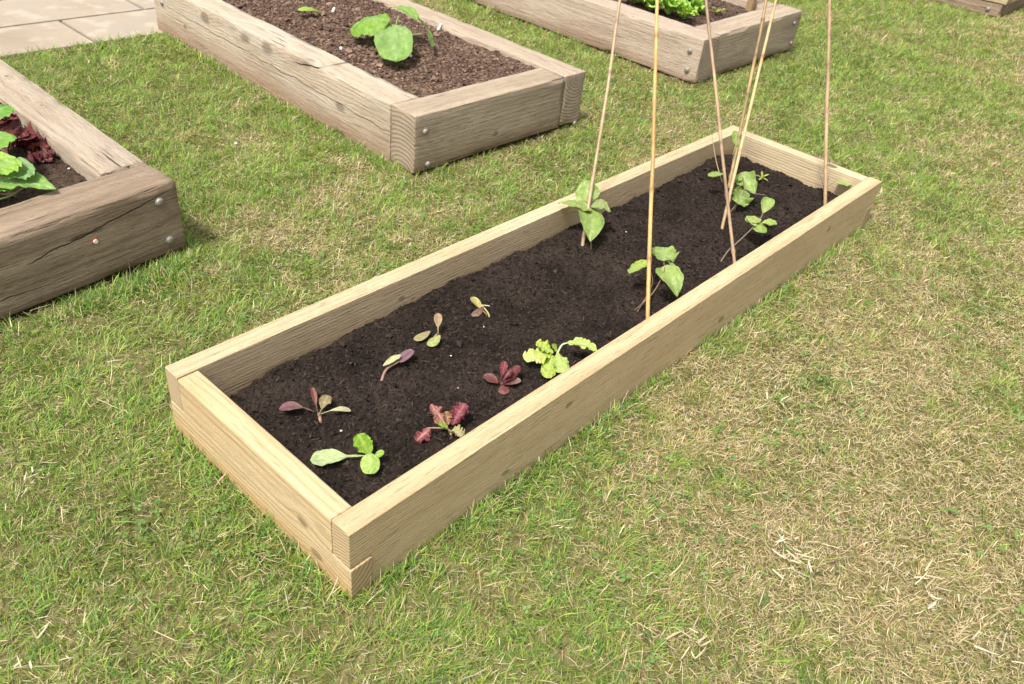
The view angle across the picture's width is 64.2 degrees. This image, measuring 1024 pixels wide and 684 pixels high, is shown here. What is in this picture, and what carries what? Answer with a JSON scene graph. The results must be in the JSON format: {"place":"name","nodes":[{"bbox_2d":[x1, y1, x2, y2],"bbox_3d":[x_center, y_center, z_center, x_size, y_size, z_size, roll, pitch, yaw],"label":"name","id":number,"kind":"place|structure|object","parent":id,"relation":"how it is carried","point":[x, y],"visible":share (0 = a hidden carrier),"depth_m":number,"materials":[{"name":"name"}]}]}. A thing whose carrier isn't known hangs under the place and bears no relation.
{"place":"outdoors","nodes":[
{"label":"outdoors","id":0,"kind":"place"},
{"bbox_2d":[0,0,162,59],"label":"paving","id":1,"kind":"structure","parent":0,"point":[24,24],"depth_m":3.94,"materials":[{"name":"stone"}]},
{"bbox_2d":[0,0,1023,683],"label":"ground","id":2,"kind":"structure","parent":0,"point":[484,536],"depth_m":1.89,"materials":[{"name":"green plant"}]},
{"bbox_2d":[0,59,184,319],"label":"sleeper bed","id":3,"kind":"object","parent":2,"relation":"on","point":[121,203],"visible":0.82,"depth_m":2.22,"materials":[{"name":"brown wood"}]},
{"bbox_2d":[0,122,86,208],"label":"soil","id":4,"kind":"structure","parent":3,"relation":"in","point":[56,173],"depth_m":2.37,"materials":[{"name":"brown soil"}]},
{"bbox_2d":[0,102,18,126],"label":"lettuce plant","id":5,"kind":"object","parent":4,"relation":"on","point":[11,117],"visible":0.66,"depth_m":2.57,"materials":[{"name":"red plant"}]},
{"bbox_2d":[0,119,49,152],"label":"lettuce plant","id":6,"kind":"object","parent":4,"relation":"on","point":[29,137],"visible":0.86,"depth_m":2.45,"materials":[{"name":"red plant"}]},
{"bbox_2d":[0,104,55,199],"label":"squash plant","id":7,"kind":"object","parent":4,"relation":"on","point":[15,172],"visible":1,"depth_m":2.17,"materials":[{"name":"green plant"}]},
{"bbox_2d":[27,146,56,163],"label":"lettuce plant","id":8,"kind":"object","parent":4,"relation":"on","point":[46,154],"visible":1,"depth_m":2.42,"materials":[{"name":"red plant"}]},
{"bbox_2d":[92,238,98,243],"bbox_3d":[-1.110,-0.268,2.174,0.009,0.021,0.021,32,43,30],"label":"screw cap","id":9,"kind":"object","parent":3,"relation":"attached to","point":[95,240],"visible":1,"depth_m":2.17,"materials":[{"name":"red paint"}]},
{"bbox_2d":[154,0,585,173],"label":"sleeper bed","id":10,"kind":"object","parent":2,"relation":"on","point":[411,133],"visible":0.75,"depth_m":3.25,"materials":[{"name":"brown wood"}]},
{"bbox_2d":[222,0,536,97],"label":"soil","id":11,"kind":"structure","parent":10,"relation":"in","point":[448,61],"depth_m":3.48,"materials":[{"name":"brown soil"}]},
{"bbox_2d":[298,6,326,13],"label":"seedling","id":12,"kind":"object","parent":11,"relation":"on","point":[304,8],"visible":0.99,"depth_m":3.69,"materials":[{"name":"green plant"}]},
{"bbox_2d":[350,5,433,61],"bbox_3d":[-0.473,-1.275,3.397,0.301,0.156,0.464,-15,42,-28],"label":"squash plant","id":13,"kind":"object","parent":11,"relation":"on","point":[393,42],"visible":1,"depth_m":3.39,"materials":[{"name":"green plant"}]},
{"bbox_2d":[16,8,1023,681],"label":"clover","id":14,"kind":"object","parent":2,"relation":"on","point":[624,576],"visible":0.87,"depth_m":1.88,"materials":[{"name":"green plant"}]},
{"bbox_2d":[165,125,881,600],"bbox_3d":[0.290,-0.190,2.385,0.623,0.181,2.400,32,43,30],"label":"raised bed","id":15,"kind":"object","parent":2,"relation":"on","point":[355,549],"visible":0.86,"depth_m":1.87,"materials":[{"name":"brown wood"}]},
{"bbox_2d":[230,154,837,506],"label":"soil","id":16,"kind":"structure","parent":15,"relation":"in","point":[562,287],"depth_m":2.11,"materials":[{"name":"black soil"}]},
{"bbox_2d":[279,387,350,422],"bbox_3d":[-0.427,0.143,1.784,0.150,0.050,0.073,8,36,1],"label":"lettuce plant","id":17,"kind":"object","parent":16,"relation":"on","point":[324,400],"visible":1,"depth_m":1.78,"materials":[{"name":"red plant"}]},
{"bbox_2d":[310,433,383,473],"bbox_3d":[-0.332,0.228,1.666,0.141,0.044,0.094,10,36,3],"label":"lettuce plant","id":18,"kind":"object","parent":16,"relation":"on","point":[370,461],"visible":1,"depth_m":1.65,"materials":[{"name":"green plant"}]},
{"bbox_2d":[380,349,413,380],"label":"lettuce plant","id":19,"kind":"object","parent":16,"relation":"on","point":[405,355],"visible":1,"depth_m":1.93,"materials":[{"name":"purple plant"}]},
{"bbox_2d":[413,313,441,346],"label":"lettuce plant","id":20,"kind":"object","parent":16,"relation":"on","point":[433,341],"visible":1,"depth_m":2.02,"materials":[{"name":"green plant"}]},
{"bbox_2d":[414,402,468,443],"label":"lettuce plant","id":21,"kind":"object","parent":16,"relation":"on","point":[456,414],"visible":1,"depth_m":1.76,"materials":[{"name":"red plant"}]},
{"bbox_2d":[470,297,489,316],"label":"lettuce plant","id":22,"kind":"object","parent":16,"relation":"on","point":[480,309],"visible":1,"depth_m":2.15,"materials":[{"name":"green plant"}]},
{"bbox_2d":[483,361,520,393],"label":"lettuce plant","id":23,"kind":"object","parent":16,"relation":"on","point":[510,375],"visible":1,"depth_m":1.91,"materials":[{"name":"red plant"}]},
{"bbox_2d":[523,337,596,377],"bbox_3d":[0.113,0.034,1.987,0.132,0.074,0.151,32,43,30],"label":"lettuce plant","id":24,"kind":"object","parent":16,"relation":"on","point":[552,365],"visible":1,"depth_m":1.99,"materials":[{"name":"green plant"}]},
{"bbox_2d":[558,179,610,249],"bbox_3d":[0.230,-0.382,2.496,0.163,0.157,0.166,32,43,30],"label":"bean plant","id":25,"kind":"object","parent":16,"relation":"on","point":[592,220],"visible":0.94,"depth_m":2.49,"materials":[{"name":"green plant"}]},
{"bbox_2d":[581,0,620,245],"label":"bamboo cane","id":26,"kind":"object","parent":16,"relation":"in","point":[583,238],"visible":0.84,"depth_m":2.52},
{"bbox_2d":[646,0,658,318],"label":"bamboo cane","id":27,"kind":"object","parent":16,"relation":"in","point":[651,191],"visible":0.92,"depth_m":2.26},
{"bbox_2d":[627,246,683,311],"bbox_3d":[0.400,-0.178,2.275,0.152,0.124,0.176,-2,37,-12],"label":"bean plant","id":28,"kind":"object","parent":16,"relation":"on","point":[671,275],"visible":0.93,"depth_m":2.26,"materials":[{"name":"green plant"}]},
{"bbox_2d":[704,0,735,262],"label":"bamboo cane","id":29,"kind":"object","parent":16,"relation":"in","point":[726,194],"visible":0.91,"depth_m":2.47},
{"bbox_2d":[708,132,763,212],"bbox_3d":[0.750,-0.582,2.825,0.128,0.197,0.258,-19,43,-31],"label":"bean plant","id":30,"kind":"object","parent":16,"relation":"on","point":[748,182],"visible":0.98,"depth_m":2.81,"materials":[{"name":"green plant"}]},
{"bbox_2d":[728,0,767,187],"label":"bamboo cane","id":31,"kind":"object","parent":16,"relation":"in","point":[747,94],"visible":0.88,"depth_m":2.95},
{"bbox_2d":[731,131,741,165],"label":"bean plant","id":32,"kind":"object","parent":31,"relation":"on","point":[734,135],"visible":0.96,"depth_m":2.96,"materials":[{"name":"green plant"}]},
{"bbox_2d":[721,197,776,260],"bbox_3d":[0.747,-0.345,2.562,0.096,0.128,0.334,32,43,30],"label":"bean plant","id":33,"kind":"object","parent":16,"relation":"on","point":[767,203],"visible":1,"depth_m":2.58,"materials":[{"name":"green plant"}]},
{"bbox_2d":[721,0,776,228],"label":"bamboo cane","id":34,"kind":"object","parent":16,"relation":"in","point":[749,113],"visible":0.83,"depth_m":2.82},
{"bbox_2d":[756,171,768,180],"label":"weed seedling","id":35,"kind":"object","parent":16,"relation":"on","point":[760,178],"visible":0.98,"depth_m":3.06,"materials":[{"name":"green plant"}]},
{"bbox_2d":[823,0,831,205],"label":"bamboo cane","id":36,"kind":"object","parent":16,"relation":"in","point":[826,113],"visible":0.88,"depth_m":2.84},
{"bbox_2d":[818,153,850,192],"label":"bean plant","id":37,"kind":"object","parent":16,"relation":"on","point":[843,182],"visible":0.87,"depth_m":2.97,"materials":[{"name":"green plant"}]},
{"bbox_2d":[470,0,802,83],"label":"sleeper bed","id":38,"kind":"object","parent":2,"relation":"on","point":[683,51],"visible":0.88,"depth_m":4.36,"materials":[{"name":"brown wood"}]},
{"bbox_2d":[614,0,749,26],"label":"soil","id":39,"kind":"structure","parent":38,"relation":"in","point":[732,10],"depth_m":4.61,"materials":[{"name":"brown soil"}]},
{"bbox_2d":[638,0,660,9],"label":"salad plant","id":40,"kind":"object","parent":39,"relation":"on","point":[650,5],"visible":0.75,"depth_m":4.46,"materials":[{"name":"green plant"}]},
{"bbox_2d":[659,0,690,14],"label":"salad plant","id":41,"kind":"object","parent":39,"relation":"on","point":[668,6],"visible":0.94,"depth_m":4.41,"materials":[{"name":"green plant"}]},
{"bbox_2d":[674,0,698,18],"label":"salad plant","id":42,"kind":"object","parent":39,"relation":"on","point":[683,13],"visible":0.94,"depth_m":4.39,"materials":[{"name":"green plant"}]},
{"bbox_2d":[686,0,704,11],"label":"salad plant","id":43,"kind":"object","parent":39,"relation":"on","point":[698,3],"visible":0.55,"depth_m":4.55,"materials":[{"name":"green plant"}]},
{"bbox_2d":[712,7,725,11],"bbox_3d":[1.164,-1.881,4.625,0.078,0.027,0.079,32,43,30],"label":"sprout","id":44,"kind":"object","parent":39,"relation":"on","point":[723,9],"visible":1,"depth_m":4.62,"materials":[{"name":"green plant"}]},
{"bbox_2d":[745,0,756,11],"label":"stake","id":45,"kind":"object","parent":39,"relation":"on","point":[750,5],"depth_m":4.73,"materials":[{"name":"brown wood"}]},
{"bbox_2d":[930,0,1023,17],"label":"two layer bed","id":46,"kind":"object","parent":2,"relation":"on","point":[995,8],"visible":0.98,"depth_m":6.26,"materials":[{"name":"brown wood"}]}
]}

